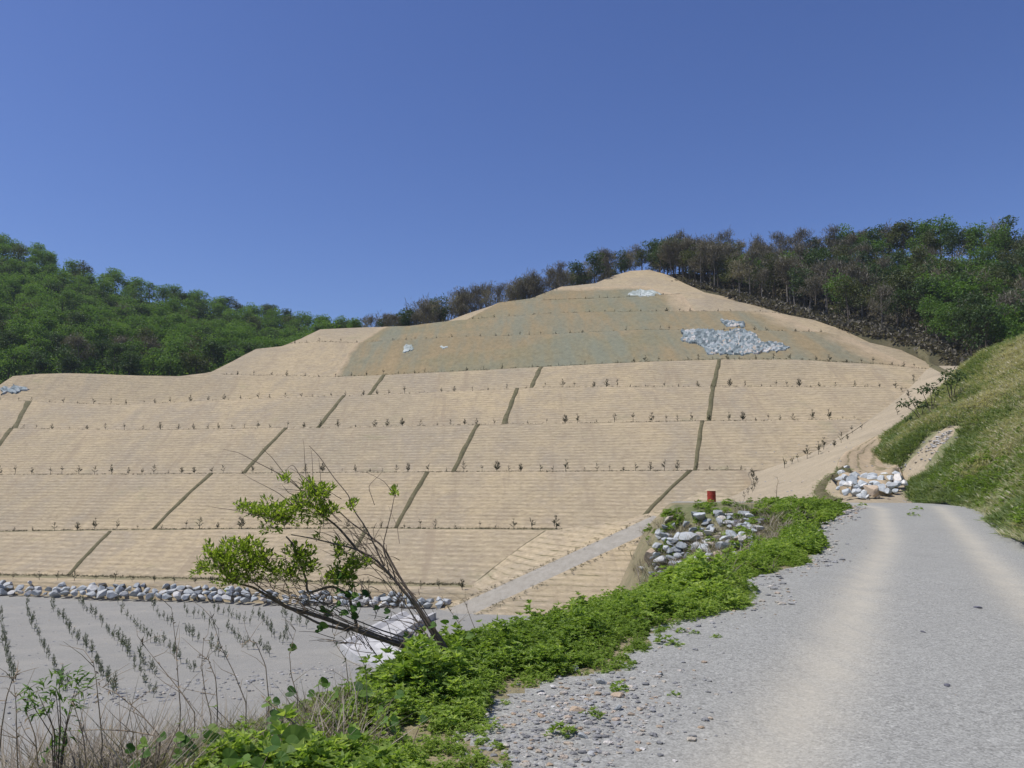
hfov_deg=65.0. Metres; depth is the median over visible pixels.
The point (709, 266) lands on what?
bare tree
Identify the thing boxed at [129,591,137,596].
boulder
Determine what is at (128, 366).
dark green tree
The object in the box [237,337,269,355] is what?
leafy tree
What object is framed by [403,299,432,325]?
bare tree
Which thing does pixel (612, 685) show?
weed tuft
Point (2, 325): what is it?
broadleaf tree
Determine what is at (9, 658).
field sapling
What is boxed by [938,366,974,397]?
young tree
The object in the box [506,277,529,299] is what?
bare tree
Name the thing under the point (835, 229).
bare tree
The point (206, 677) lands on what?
dry stalk
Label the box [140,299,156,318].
leafy tree
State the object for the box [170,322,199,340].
leafy tree
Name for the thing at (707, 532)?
boulder
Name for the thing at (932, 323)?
leafy tree
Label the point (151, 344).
bare tree
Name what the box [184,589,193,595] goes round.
boulder
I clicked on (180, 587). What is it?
boulder
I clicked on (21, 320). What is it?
leafy tree
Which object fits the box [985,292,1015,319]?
leafy tree
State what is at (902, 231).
broadleaf tree
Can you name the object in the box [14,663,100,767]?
leafy plant
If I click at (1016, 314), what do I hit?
broadleaf tree
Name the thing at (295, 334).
leafy tree
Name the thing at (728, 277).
broadleaf tree
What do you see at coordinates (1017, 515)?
bank weeds
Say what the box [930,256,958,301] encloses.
dark green tree
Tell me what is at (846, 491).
boulder
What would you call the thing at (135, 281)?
leafy tree
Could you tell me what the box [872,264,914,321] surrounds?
broadleaf tree
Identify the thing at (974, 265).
leafy tree
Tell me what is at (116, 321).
leafy tree
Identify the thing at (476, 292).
bare tree
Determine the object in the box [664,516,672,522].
boulder
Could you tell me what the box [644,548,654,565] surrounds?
boulder
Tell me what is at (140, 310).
dark green tree
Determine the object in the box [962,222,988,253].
leafy tree
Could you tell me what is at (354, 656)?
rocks
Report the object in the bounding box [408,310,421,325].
bare tree
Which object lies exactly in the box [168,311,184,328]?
leafy tree
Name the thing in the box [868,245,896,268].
broadleaf tree
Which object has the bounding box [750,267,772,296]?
bare tree
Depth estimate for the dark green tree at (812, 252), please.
220.73 m
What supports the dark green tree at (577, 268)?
on the hillside
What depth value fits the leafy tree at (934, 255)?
203.07 m
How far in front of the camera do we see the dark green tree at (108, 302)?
313.61 m
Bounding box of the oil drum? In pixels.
[707,491,715,501]
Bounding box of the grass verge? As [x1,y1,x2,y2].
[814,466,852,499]
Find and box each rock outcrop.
[0,384,29,394]
[403,344,413,352]
[628,289,660,296]
[680,328,789,355]
[720,318,744,327]
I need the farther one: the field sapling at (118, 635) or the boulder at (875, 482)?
the field sapling at (118, 635)
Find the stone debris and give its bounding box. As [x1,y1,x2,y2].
[0,419,956,740]
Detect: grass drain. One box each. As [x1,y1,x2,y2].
[0,401,31,445]
[68,374,384,573]
[346,366,542,562]
[477,531,544,580]
[643,359,720,514]
[915,347,949,374]
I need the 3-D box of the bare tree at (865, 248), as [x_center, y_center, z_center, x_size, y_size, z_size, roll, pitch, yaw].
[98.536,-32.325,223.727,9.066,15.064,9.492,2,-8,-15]
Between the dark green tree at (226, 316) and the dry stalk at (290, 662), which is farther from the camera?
the dark green tree at (226, 316)
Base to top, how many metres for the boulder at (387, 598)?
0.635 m
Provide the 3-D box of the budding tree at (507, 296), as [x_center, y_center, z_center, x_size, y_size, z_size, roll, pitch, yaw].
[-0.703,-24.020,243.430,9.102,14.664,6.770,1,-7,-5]
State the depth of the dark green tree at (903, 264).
206.98 m
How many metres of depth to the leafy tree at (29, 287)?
304.98 m
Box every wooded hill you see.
[0,259,263,383]
[669,267,1017,365]
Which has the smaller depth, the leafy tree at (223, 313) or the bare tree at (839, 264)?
the bare tree at (839, 264)
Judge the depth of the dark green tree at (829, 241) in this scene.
243.58 m
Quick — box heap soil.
[639,502,800,585]
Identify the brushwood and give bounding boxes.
[674,261,1015,365]
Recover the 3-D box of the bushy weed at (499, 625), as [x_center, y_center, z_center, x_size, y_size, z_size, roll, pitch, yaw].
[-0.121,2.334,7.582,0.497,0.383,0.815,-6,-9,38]
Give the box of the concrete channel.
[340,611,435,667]
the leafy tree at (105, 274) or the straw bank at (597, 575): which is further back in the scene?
the leafy tree at (105, 274)
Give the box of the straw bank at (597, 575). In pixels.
[437,488,729,615]
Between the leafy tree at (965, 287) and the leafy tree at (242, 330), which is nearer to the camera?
the leafy tree at (965, 287)
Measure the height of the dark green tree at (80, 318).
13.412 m
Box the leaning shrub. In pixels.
[188,441,447,653]
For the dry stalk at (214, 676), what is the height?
0.699 m
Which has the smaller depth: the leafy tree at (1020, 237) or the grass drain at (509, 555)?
the grass drain at (509, 555)
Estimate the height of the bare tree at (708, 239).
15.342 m
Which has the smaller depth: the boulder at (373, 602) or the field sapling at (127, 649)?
the field sapling at (127, 649)
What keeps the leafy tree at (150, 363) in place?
on the wooded hill at (4, 380)
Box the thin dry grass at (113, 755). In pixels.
[0,655,423,767]
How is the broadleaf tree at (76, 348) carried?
on the wooded hill at (4, 380)
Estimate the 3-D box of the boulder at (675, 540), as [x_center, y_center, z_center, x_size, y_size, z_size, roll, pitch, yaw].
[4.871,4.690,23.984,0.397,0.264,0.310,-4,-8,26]
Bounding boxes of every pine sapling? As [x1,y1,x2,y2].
[236,516,244,528]
[552,515,560,529]
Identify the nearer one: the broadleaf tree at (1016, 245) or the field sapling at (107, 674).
the field sapling at (107, 674)
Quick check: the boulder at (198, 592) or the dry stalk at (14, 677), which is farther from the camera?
the boulder at (198, 592)
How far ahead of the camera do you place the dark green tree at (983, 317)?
135.77 m
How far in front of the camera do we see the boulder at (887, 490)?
47.36 m
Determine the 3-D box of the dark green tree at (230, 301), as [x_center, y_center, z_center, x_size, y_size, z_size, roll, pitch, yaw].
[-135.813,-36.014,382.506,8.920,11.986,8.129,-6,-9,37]
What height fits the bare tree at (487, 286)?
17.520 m
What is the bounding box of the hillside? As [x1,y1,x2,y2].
[0,270,929,606]
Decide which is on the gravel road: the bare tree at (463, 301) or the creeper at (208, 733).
the creeper at (208, 733)
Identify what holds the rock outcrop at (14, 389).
on the hillside
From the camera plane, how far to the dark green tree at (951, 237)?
212.35 m
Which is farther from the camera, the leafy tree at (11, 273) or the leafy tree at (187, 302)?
the leafy tree at (187, 302)
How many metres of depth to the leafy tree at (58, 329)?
241.96 m
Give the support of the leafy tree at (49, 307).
on the wooded hill at (4, 380)
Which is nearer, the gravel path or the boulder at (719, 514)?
the boulder at (719, 514)
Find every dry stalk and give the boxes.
[0,666,38,749]
[0,669,47,767]
[0,687,51,765]
[59,702,156,765]
[62,664,127,767]
[63,641,114,765]
[97,667,159,759]
[136,627,203,742]
[155,593,180,729]
[164,641,217,726]
[190,599,246,730]
[198,627,220,723]
[242,622,268,716]
[261,695,294,724]
[282,615,311,716]
[309,614,367,689]
[347,624,368,673]
[377,613,417,657]
[445,590,476,633]
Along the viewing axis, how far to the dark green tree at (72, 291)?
328.15 m
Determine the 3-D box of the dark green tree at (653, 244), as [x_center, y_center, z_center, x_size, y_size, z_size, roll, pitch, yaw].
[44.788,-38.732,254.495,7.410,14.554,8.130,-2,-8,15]
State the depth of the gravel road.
6.97 m
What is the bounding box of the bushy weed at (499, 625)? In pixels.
[467,614,529,651]
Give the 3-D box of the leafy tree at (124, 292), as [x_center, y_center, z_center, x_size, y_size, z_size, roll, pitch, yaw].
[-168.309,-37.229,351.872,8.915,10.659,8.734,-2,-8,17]
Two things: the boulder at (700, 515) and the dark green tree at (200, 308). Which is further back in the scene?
the dark green tree at (200, 308)
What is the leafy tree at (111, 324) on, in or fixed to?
on the wooded hill at (4, 380)
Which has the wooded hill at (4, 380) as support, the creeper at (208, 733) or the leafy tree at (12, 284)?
the leafy tree at (12, 284)
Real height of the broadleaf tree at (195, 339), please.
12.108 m
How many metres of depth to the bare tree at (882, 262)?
205.14 m
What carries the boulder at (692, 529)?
on the heap soil
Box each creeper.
[125,731,197,767]
[127,718,184,767]
[147,738,198,765]
[177,721,282,754]
[208,696,292,735]
[222,734,280,767]
[240,724,360,767]
[285,677,355,719]
[331,682,404,733]
[375,669,435,693]
[377,705,427,748]
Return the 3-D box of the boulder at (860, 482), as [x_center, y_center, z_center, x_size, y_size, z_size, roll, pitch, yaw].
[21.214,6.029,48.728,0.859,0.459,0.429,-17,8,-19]
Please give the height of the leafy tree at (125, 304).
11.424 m
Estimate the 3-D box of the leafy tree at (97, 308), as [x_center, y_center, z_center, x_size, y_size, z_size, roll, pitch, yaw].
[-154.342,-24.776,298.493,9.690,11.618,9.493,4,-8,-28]
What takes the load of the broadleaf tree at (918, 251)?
on the wooded hill at (932, 357)
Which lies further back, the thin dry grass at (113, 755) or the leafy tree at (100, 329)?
the leafy tree at (100, 329)
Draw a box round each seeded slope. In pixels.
[334,311,921,376]
[468,286,694,318]
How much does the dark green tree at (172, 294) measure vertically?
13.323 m
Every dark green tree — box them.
[0,265,14,275]
[0,311,12,324]
[0,329,19,352]
[28,347,53,373]
[42,282,64,303]
[43,331,69,359]
[53,342,86,372]
[59,287,81,299]
[63,298,88,326]
[65,310,94,336]
[70,298,94,312]
[87,289,110,302]
[87,339,117,372]
[96,296,118,313]
[102,341,135,371]
[113,351,143,374]
[126,291,143,305]
[127,303,149,323]
[131,321,155,341]
[134,294,150,306]
[161,293,178,305]
[174,291,193,306]
[189,302,211,318]
[190,298,209,315]
[192,325,217,334]
[192,339,226,363]
[210,343,237,362]
[216,315,231,321]
[221,296,235,309]
[234,342,264,359]
[242,312,261,324]
[261,303,278,317]
[265,315,282,329]
[278,308,292,314]
[283,322,300,336]
[376,314,393,326]
[395,308,412,325]
[398,308,411,325]
[429,292,450,321]
[566,259,590,284]
[568,272,589,285]
[584,251,606,282]
[613,249,629,272]
[642,238,663,271]
[651,244,668,272]
[652,245,674,274]
[658,235,683,277]
[787,264,815,309]
[794,248,822,297]
[803,237,819,252]
[803,247,832,301]
[806,246,832,293]
[824,233,840,257]
[831,255,855,286]
[849,241,877,266]
[849,250,870,273]
[862,229,884,256]
[865,223,890,252]
[865,259,889,312]
[876,263,904,304]
[880,288,911,329]
[886,250,910,269]
[888,255,911,277]
[891,221,918,249]
[906,275,944,331]
[907,218,939,253]
[919,260,948,278]
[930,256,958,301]
[936,271,973,306]
[938,225,965,258]
[940,260,969,276]
[944,234,964,256]
[944,303,983,355]
[948,273,992,303]
[953,290,993,347]
[960,301,1010,349]
[970,255,989,272]
[976,245,1006,275]
[984,258,1023,293]
[988,215,1020,252]
[1011,295,1023,333]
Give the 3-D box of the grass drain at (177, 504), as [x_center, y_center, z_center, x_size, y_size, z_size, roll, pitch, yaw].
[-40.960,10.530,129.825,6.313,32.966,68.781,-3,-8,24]
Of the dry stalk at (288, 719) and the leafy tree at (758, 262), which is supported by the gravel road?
the dry stalk at (288, 719)
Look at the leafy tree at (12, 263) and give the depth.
340.79 m
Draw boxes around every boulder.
[0,588,7,594]
[15,584,23,591]
[24,586,33,591]
[24,590,31,595]
[31,589,41,595]
[49,590,60,596]
[52,586,62,592]
[58,582,65,586]
[58,591,69,594]
[61,586,70,590]
[70,589,77,595]
[77,585,86,590]
[86,584,97,592]
[86,591,95,596]
[96,589,107,597]
[97,585,104,590]
[106,590,119,598]
[115,586,123,593]
[119,591,128,596]
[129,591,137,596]
[145,592,154,600]
[155,592,161,598]
[162,593,172,599]
[167,588,176,594]
[173,591,180,599]
[176,585,185,590]
[181,594,189,599]
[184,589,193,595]
[192,586,200,590]
[193,590,202,594]
[198,594,205,599]
[209,591,217,595]
[213,594,221,600]
[218,589,225,595]
[222,595,230,600]
[224,586,233,592]
[234,596,241,602]
[235,587,241,591]
[240,597,250,601]
[241,590,249,597]
[340,599,348,604]
[355,599,368,605]
[369,599,378,605]
[379,601,388,606]
[380,596,391,601]
[396,626,413,634]
[423,602,432,608]
[425,598,434,602]
[435,600,443,608]
[442,598,451,604]
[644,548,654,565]
[652,542,661,547]
[653,552,659,558]
[653,555,666,563]
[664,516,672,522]
[665,555,674,560]
[666,548,673,553]
[670,537,681,543]
[674,548,681,552]
[674,553,682,557]
[675,542,687,549]
[679,532,699,540]
[689,527,696,531]
[693,512,705,520]
[698,543,708,551]
[704,530,712,534]
[715,512,725,517]
[715,541,729,550]
[716,518,723,526]
[719,535,730,539]
[725,530,736,537]
[738,534,749,542]
[745,513,754,517]
[835,476,843,480]
[842,488,850,495]
[843,482,851,486]
[845,474,856,486]
[849,471,859,475]
[852,489,860,494]
[856,493,865,498]
[857,480,868,485]
[860,473,868,477]
[863,485,878,496]
[867,475,877,479]
[869,480,879,484]
[877,475,884,479]
[878,484,885,491]
[884,488,891,493]
[885,482,897,489]
[886,475,892,480]
[892,473,902,481]
[902,480,907,485]
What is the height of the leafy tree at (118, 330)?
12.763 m
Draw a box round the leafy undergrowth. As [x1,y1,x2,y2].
[0,250,340,382]
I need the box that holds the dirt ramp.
[719,366,956,502]
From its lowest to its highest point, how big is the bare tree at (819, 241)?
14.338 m
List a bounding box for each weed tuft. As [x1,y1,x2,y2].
[542,720,577,737]
[579,705,605,718]
[609,679,629,691]
[653,634,685,645]
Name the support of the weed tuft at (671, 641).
on the gravel road
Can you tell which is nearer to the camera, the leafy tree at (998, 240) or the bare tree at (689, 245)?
the leafy tree at (998, 240)
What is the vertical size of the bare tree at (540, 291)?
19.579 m
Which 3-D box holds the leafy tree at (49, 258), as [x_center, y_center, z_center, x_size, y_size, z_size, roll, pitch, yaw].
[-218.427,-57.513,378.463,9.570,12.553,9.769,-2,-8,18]
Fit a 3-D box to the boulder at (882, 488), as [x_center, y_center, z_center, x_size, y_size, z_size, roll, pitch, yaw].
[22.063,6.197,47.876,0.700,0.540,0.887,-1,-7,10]
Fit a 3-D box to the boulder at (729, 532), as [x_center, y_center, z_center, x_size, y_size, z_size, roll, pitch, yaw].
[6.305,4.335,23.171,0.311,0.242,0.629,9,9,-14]
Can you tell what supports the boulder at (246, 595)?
on the gravel field
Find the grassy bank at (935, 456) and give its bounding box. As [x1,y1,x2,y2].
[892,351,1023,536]
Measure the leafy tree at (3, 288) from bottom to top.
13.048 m
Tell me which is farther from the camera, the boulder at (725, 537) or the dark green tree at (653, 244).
the dark green tree at (653, 244)
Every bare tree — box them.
[60,332,96,371]
[102,333,136,354]
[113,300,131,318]
[137,336,165,356]
[361,313,377,326]
[371,310,388,326]
[375,313,391,324]
[382,312,394,326]
[389,313,402,325]
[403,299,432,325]
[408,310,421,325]
[412,293,449,322]
[412,297,439,324]
[415,299,436,323]
[447,285,476,315]
[448,288,475,316]
[454,291,476,314]
[465,290,485,311]
[467,285,491,309]
[471,280,505,307]
[494,281,506,301]
[501,273,524,301]
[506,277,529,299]
[519,277,538,297]
[522,267,549,295]
[525,274,547,298]
[539,267,557,287]
[542,264,569,289]
[545,276,568,290]
[552,260,569,284]
[570,269,595,284]
[583,252,615,282]
[597,247,620,276]
[597,249,617,278]
[618,249,639,270]
[619,245,632,271]
[629,240,648,269]
[655,238,678,276]
[659,236,692,276]
[674,228,691,240]
[674,238,702,278]
[680,236,697,279]
[684,239,713,288]
[688,236,705,282]
[695,233,713,243]
[699,247,723,286]
[704,241,726,285]
[705,240,728,285]
[711,227,735,246]
[720,241,744,257]
[721,251,741,273]
[735,246,760,294]
[745,233,776,252]
[748,239,771,287]
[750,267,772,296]
[754,246,770,293]
[759,244,783,282]
[760,244,775,284]
[765,250,813,305]
[767,254,806,301]
[768,231,790,252]
[773,248,785,289]
[774,258,796,301]
[779,231,804,252]
[786,226,820,251]
[788,243,813,292]
[793,267,814,297]
[795,272,828,314]
[801,259,826,305]
[808,258,842,311]
[814,236,826,249]
[819,223,842,255]
[825,257,851,311]
[825,267,845,310]
[827,236,852,271]
[831,269,854,315]
[837,232,859,254]
[842,259,889,317]
[845,252,869,276]
[849,240,877,283]
[856,229,868,246]
[864,284,898,336]
[869,255,893,277]
[878,218,900,264]
[912,245,946,264]
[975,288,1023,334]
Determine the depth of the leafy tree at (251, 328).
299.59 m
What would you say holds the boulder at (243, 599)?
on the gravel field
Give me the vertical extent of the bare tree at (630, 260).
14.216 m
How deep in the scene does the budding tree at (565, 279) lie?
243.54 m
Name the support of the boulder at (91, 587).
on the gravel field
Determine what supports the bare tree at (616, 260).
on the hillside
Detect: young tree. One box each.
[895,397,930,420]
[910,382,944,411]
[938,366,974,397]
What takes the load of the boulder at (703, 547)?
on the heap soil
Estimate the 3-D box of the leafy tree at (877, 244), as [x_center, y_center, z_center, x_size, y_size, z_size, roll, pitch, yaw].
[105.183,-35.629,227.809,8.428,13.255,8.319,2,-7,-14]
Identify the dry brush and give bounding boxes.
[620,496,827,588]
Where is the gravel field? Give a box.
[0,594,529,767]
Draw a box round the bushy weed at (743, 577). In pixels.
[725,563,758,588]
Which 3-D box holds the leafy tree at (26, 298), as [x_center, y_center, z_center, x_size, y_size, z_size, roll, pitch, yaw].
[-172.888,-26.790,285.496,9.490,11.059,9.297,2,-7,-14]
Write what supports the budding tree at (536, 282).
on the hillside
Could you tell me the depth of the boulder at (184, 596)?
82.38 m
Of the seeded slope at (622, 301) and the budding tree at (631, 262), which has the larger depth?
the budding tree at (631, 262)
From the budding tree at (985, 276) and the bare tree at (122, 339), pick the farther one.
the bare tree at (122, 339)
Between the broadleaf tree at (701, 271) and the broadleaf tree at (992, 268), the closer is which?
the broadleaf tree at (992, 268)
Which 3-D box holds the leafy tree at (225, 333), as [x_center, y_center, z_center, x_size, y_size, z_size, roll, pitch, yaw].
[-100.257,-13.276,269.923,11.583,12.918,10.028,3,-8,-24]
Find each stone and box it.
[569,706,585,711]
[577,732,588,738]
[595,678,606,683]
[611,692,624,697]
[613,705,621,709]
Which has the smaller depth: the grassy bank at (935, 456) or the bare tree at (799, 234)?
the grassy bank at (935, 456)
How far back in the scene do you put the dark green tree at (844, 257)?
211.28 m
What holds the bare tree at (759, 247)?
on the wooded hill at (932, 357)
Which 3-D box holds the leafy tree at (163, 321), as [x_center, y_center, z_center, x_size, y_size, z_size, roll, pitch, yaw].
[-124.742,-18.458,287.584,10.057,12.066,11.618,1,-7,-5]
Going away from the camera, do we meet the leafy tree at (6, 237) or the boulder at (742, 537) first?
the boulder at (742, 537)
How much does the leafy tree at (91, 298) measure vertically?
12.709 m
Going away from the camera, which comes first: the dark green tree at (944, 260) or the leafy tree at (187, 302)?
the dark green tree at (944, 260)
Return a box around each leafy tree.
[0,232,15,256]
[0,237,8,251]
[0,242,12,256]
[0,256,20,275]
[0,271,23,280]
[0,274,13,290]
[0,282,15,301]
[0,289,6,302]
[0,302,10,319]
[0,320,39,344]
[0,343,34,377]
[2,276,28,295]
[3,314,32,333]
[7,272,39,296]
[10,238,24,258]
[12,295,38,310]
[13,284,42,301]
[13,334,53,369]
[15,320,46,347]
[17,242,46,256]
[17,262,39,280]
[17,304,51,326]
[19,254,40,269]
[21,280,45,301]
[28,308,61,328]
[29,248,48,267]
[33,262,61,276]
[33,313,63,334]
[34,275,61,289]
[37,250,58,267]
[39,300,66,322]
[40,248,60,265]
[43,328,71,348]
[49,269,72,292]
[49,287,75,311]
[59,322,85,336]
[60,302,96,324]
[62,259,81,281]
[66,292,83,307]
[73,329,101,360]
[74,269,98,292]
[76,310,108,326]
[78,293,101,305]
[78,320,112,345]
[82,295,104,311]
[88,277,117,295]
[88,302,107,318]
[96,267,121,281]
[100,292,120,306]
[101,270,124,289]
[103,318,134,340]
[104,317,128,336]
[105,321,139,343]
[107,303,136,321]
[111,293,132,303]
[114,299,135,316]
[116,336,147,361]
[118,277,132,291]
[119,288,135,299]
[122,276,146,297]
[122,312,152,330]
[127,299,149,319]
[128,314,154,332]
[129,277,142,294]
[132,319,160,351]
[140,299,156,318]
[140,347,168,375]
[142,282,159,298]
[143,314,160,325]
[149,302,172,319]
[149,323,174,345]
[150,314,174,340]
[151,349,185,375]
[153,284,170,299]
[156,329,192,352]
[160,296,183,314]
[163,337,204,375]
[164,284,182,297]
[164,332,183,358]
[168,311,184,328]
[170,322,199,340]
[175,305,198,318]
[178,298,205,315]
[187,289,211,301]
[187,290,207,305]
[196,318,209,327]
[197,334,220,362]
[199,327,228,345]
[199,333,230,357]
[204,296,221,317]
[209,301,225,318]
[213,295,230,310]
[222,309,240,322]
[222,309,244,324]
[223,320,241,334]
[223,326,245,352]
[223,347,244,364]
[224,318,250,328]
[227,323,250,344]
[229,328,252,342]
[234,307,251,321]
[237,335,264,353]
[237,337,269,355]
[239,302,260,317]
[240,322,259,339]
[248,305,263,315]
[249,336,288,346]
[251,313,267,333]
[255,316,282,333]
[259,341,273,347]
[260,313,279,329]
[261,308,282,319]
[267,335,291,345]
[279,335,300,343]
[280,325,298,337]
[282,329,302,341]
[283,318,301,332]
[293,312,309,325]
[296,319,330,339]
[297,311,315,327]
[297,324,311,332]
[310,314,331,325]
[333,315,347,325]
[349,317,362,327]
[733,254,761,294]
[773,250,803,298]
[822,268,852,314]
[836,223,868,251]
[867,236,893,259]
[885,261,912,310]
[905,243,929,271]
[906,219,934,251]
[911,263,958,313]
[915,275,955,329]
[917,294,952,342]
[920,214,960,260]
[921,253,943,270]
[923,298,952,341]
[927,273,987,340]
[933,302,968,348]
[944,265,978,298]
[948,250,982,281]
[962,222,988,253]
[966,241,1001,264]
[971,270,995,287]
[978,258,998,277]
[983,223,1012,257]
[983,277,1023,301]
[983,303,1023,342]
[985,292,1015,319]
[991,318,1023,342]
[1008,228,1023,252]
[1008,264,1023,291]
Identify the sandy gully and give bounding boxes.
[902,426,958,479]
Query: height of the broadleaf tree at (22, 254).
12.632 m
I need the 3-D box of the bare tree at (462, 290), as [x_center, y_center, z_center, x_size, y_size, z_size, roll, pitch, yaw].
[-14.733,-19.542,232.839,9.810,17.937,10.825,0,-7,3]
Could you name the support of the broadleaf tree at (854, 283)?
on the wooded hill at (932, 357)
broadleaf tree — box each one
[0,320,11,336]
[3,243,29,267]
[66,332,93,361]
[69,260,94,278]
[133,327,155,354]
[179,348,214,374]
[186,331,205,351]
[228,299,244,312]
[246,315,262,333]
[259,304,275,316]
[280,315,300,327]
[512,276,534,299]
[604,258,630,277]
[634,248,649,269]
[645,257,669,273]
[648,241,668,273]
[675,248,699,278]
[679,244,706,286]
[688,249,707,280]
[707,254,726,288]
[718,253,746,289]
[723,243,742,285]
[723,256,737,289]
[737,252,763,288]
[759,252,785,302]
[828,276,867,319]
[841,280,869,318]
[864,274,901,324]
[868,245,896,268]
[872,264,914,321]
[882,217,919,252]
[892,268,920,318]
[893,247,910,261]
[906,247,932,268]
[908,265,927,315]
[917,228,941,254]
[931,259,958,279]
[957,226,980,258]
[957,228,977,256]
[959,303,984,351]
[979,277,998,312]
[983,263,1007,289]
[1000,235,1023,262]
[1002,289,1023,330]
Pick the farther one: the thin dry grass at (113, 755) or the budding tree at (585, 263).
the budding tree at (585, 263)
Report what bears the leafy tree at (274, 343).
on the wooded hill at (4, 380)
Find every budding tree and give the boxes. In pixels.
[360,318,370,326]
[420,294,444,323]
[439,302,459,321]
[443,296,464,319]
[447,292,476,315]
[479,287,493,306]
[487,292,502,306]
[496,285,518,301]
[502,279,517,300]
[523,271,545,298]
[561,268,575,285]
[578,257,598,283]
[625,252,637,268]
[653,237,682,277]
[724,256,758,295]
[727,238,746,252]
[923,260,950,294]
[940,245,970,271]
[962,262,991,330]
[979,217,1007,255]
[1005,270,1023,293]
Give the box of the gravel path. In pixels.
[444,515,655,613]
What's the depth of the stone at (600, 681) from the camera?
6.45 m
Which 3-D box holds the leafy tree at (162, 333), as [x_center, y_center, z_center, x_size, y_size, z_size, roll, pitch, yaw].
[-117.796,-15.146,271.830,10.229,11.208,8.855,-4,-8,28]
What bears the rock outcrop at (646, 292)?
on the seeded slope at (622, 301)
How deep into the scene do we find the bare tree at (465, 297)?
224.00 m
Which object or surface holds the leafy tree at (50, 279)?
on the wooded hill at (4, 380)
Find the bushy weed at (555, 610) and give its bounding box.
[543,602,578,628]
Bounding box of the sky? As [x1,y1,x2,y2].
[0,0,1023,326]
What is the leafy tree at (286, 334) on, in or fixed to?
on the wooded hill at (4, 380)
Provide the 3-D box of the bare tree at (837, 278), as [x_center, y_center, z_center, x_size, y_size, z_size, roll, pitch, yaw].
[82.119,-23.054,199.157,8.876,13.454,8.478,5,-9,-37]
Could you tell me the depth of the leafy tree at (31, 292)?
300.03 m
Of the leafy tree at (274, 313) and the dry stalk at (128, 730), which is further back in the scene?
the leafy tree at (274, 313)
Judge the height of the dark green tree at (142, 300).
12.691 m
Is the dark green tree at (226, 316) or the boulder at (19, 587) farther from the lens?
the dark green tree at (226, 316)
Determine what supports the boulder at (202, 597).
on the gravel field
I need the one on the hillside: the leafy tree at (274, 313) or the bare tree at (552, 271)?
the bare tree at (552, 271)
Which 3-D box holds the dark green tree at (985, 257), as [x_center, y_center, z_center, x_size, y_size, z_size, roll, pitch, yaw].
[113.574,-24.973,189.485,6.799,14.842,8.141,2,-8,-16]
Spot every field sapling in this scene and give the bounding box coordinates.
[6,651,11,664]
[8,663,14,680]
[83,635,88,648]
[89,640,95,653]
[105,667,111,687]
[110,669,117,693]
[111,677,117,696]
[116,627,120,644]
[120,633,125,650]
[126,639,131,656]
[150,658,155,673]
[152,681,157,697]
[191,624,195,640]
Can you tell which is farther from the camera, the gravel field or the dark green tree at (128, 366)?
the dark green tree at (128, 366)
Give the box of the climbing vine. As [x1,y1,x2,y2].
[288,571,473,663]
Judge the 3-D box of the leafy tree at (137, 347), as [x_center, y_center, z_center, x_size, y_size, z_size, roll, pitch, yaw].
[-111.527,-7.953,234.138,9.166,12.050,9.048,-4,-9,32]
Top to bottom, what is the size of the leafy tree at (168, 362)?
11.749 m
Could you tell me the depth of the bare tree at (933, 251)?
210.03 m
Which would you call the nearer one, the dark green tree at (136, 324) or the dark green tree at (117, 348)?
the dark green tree at (117, 348)
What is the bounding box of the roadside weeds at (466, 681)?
[157,495,853,767]
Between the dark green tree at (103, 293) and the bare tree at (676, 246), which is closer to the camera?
the bare tree at (676, 246)
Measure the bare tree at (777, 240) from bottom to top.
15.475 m
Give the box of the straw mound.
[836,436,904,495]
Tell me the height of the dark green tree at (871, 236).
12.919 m
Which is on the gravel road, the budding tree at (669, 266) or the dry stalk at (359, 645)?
the dry stalk at (359, 645)
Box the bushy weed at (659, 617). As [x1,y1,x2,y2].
[613,590,665,623]
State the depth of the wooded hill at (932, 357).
168.48 m
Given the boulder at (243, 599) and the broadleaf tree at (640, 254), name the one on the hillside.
the broadleaf tree at (640, 254)
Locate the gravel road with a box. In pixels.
[302,501,1023,767]
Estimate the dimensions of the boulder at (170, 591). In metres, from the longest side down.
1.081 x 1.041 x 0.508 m
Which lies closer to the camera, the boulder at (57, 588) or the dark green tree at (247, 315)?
the boulder at (57, 588)
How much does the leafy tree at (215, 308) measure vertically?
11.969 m
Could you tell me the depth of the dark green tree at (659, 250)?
245.74 m
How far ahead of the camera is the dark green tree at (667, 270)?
252.54 m
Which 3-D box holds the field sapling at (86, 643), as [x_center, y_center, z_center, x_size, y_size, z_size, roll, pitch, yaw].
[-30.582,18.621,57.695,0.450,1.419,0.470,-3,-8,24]
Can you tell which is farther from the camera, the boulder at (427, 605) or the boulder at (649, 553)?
the boulder at (427, 605)
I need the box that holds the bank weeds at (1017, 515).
[918,422,1023,523]
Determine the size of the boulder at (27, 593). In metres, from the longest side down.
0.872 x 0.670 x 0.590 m
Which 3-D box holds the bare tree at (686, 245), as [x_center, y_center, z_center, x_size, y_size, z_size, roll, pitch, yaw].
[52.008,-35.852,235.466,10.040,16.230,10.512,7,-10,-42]

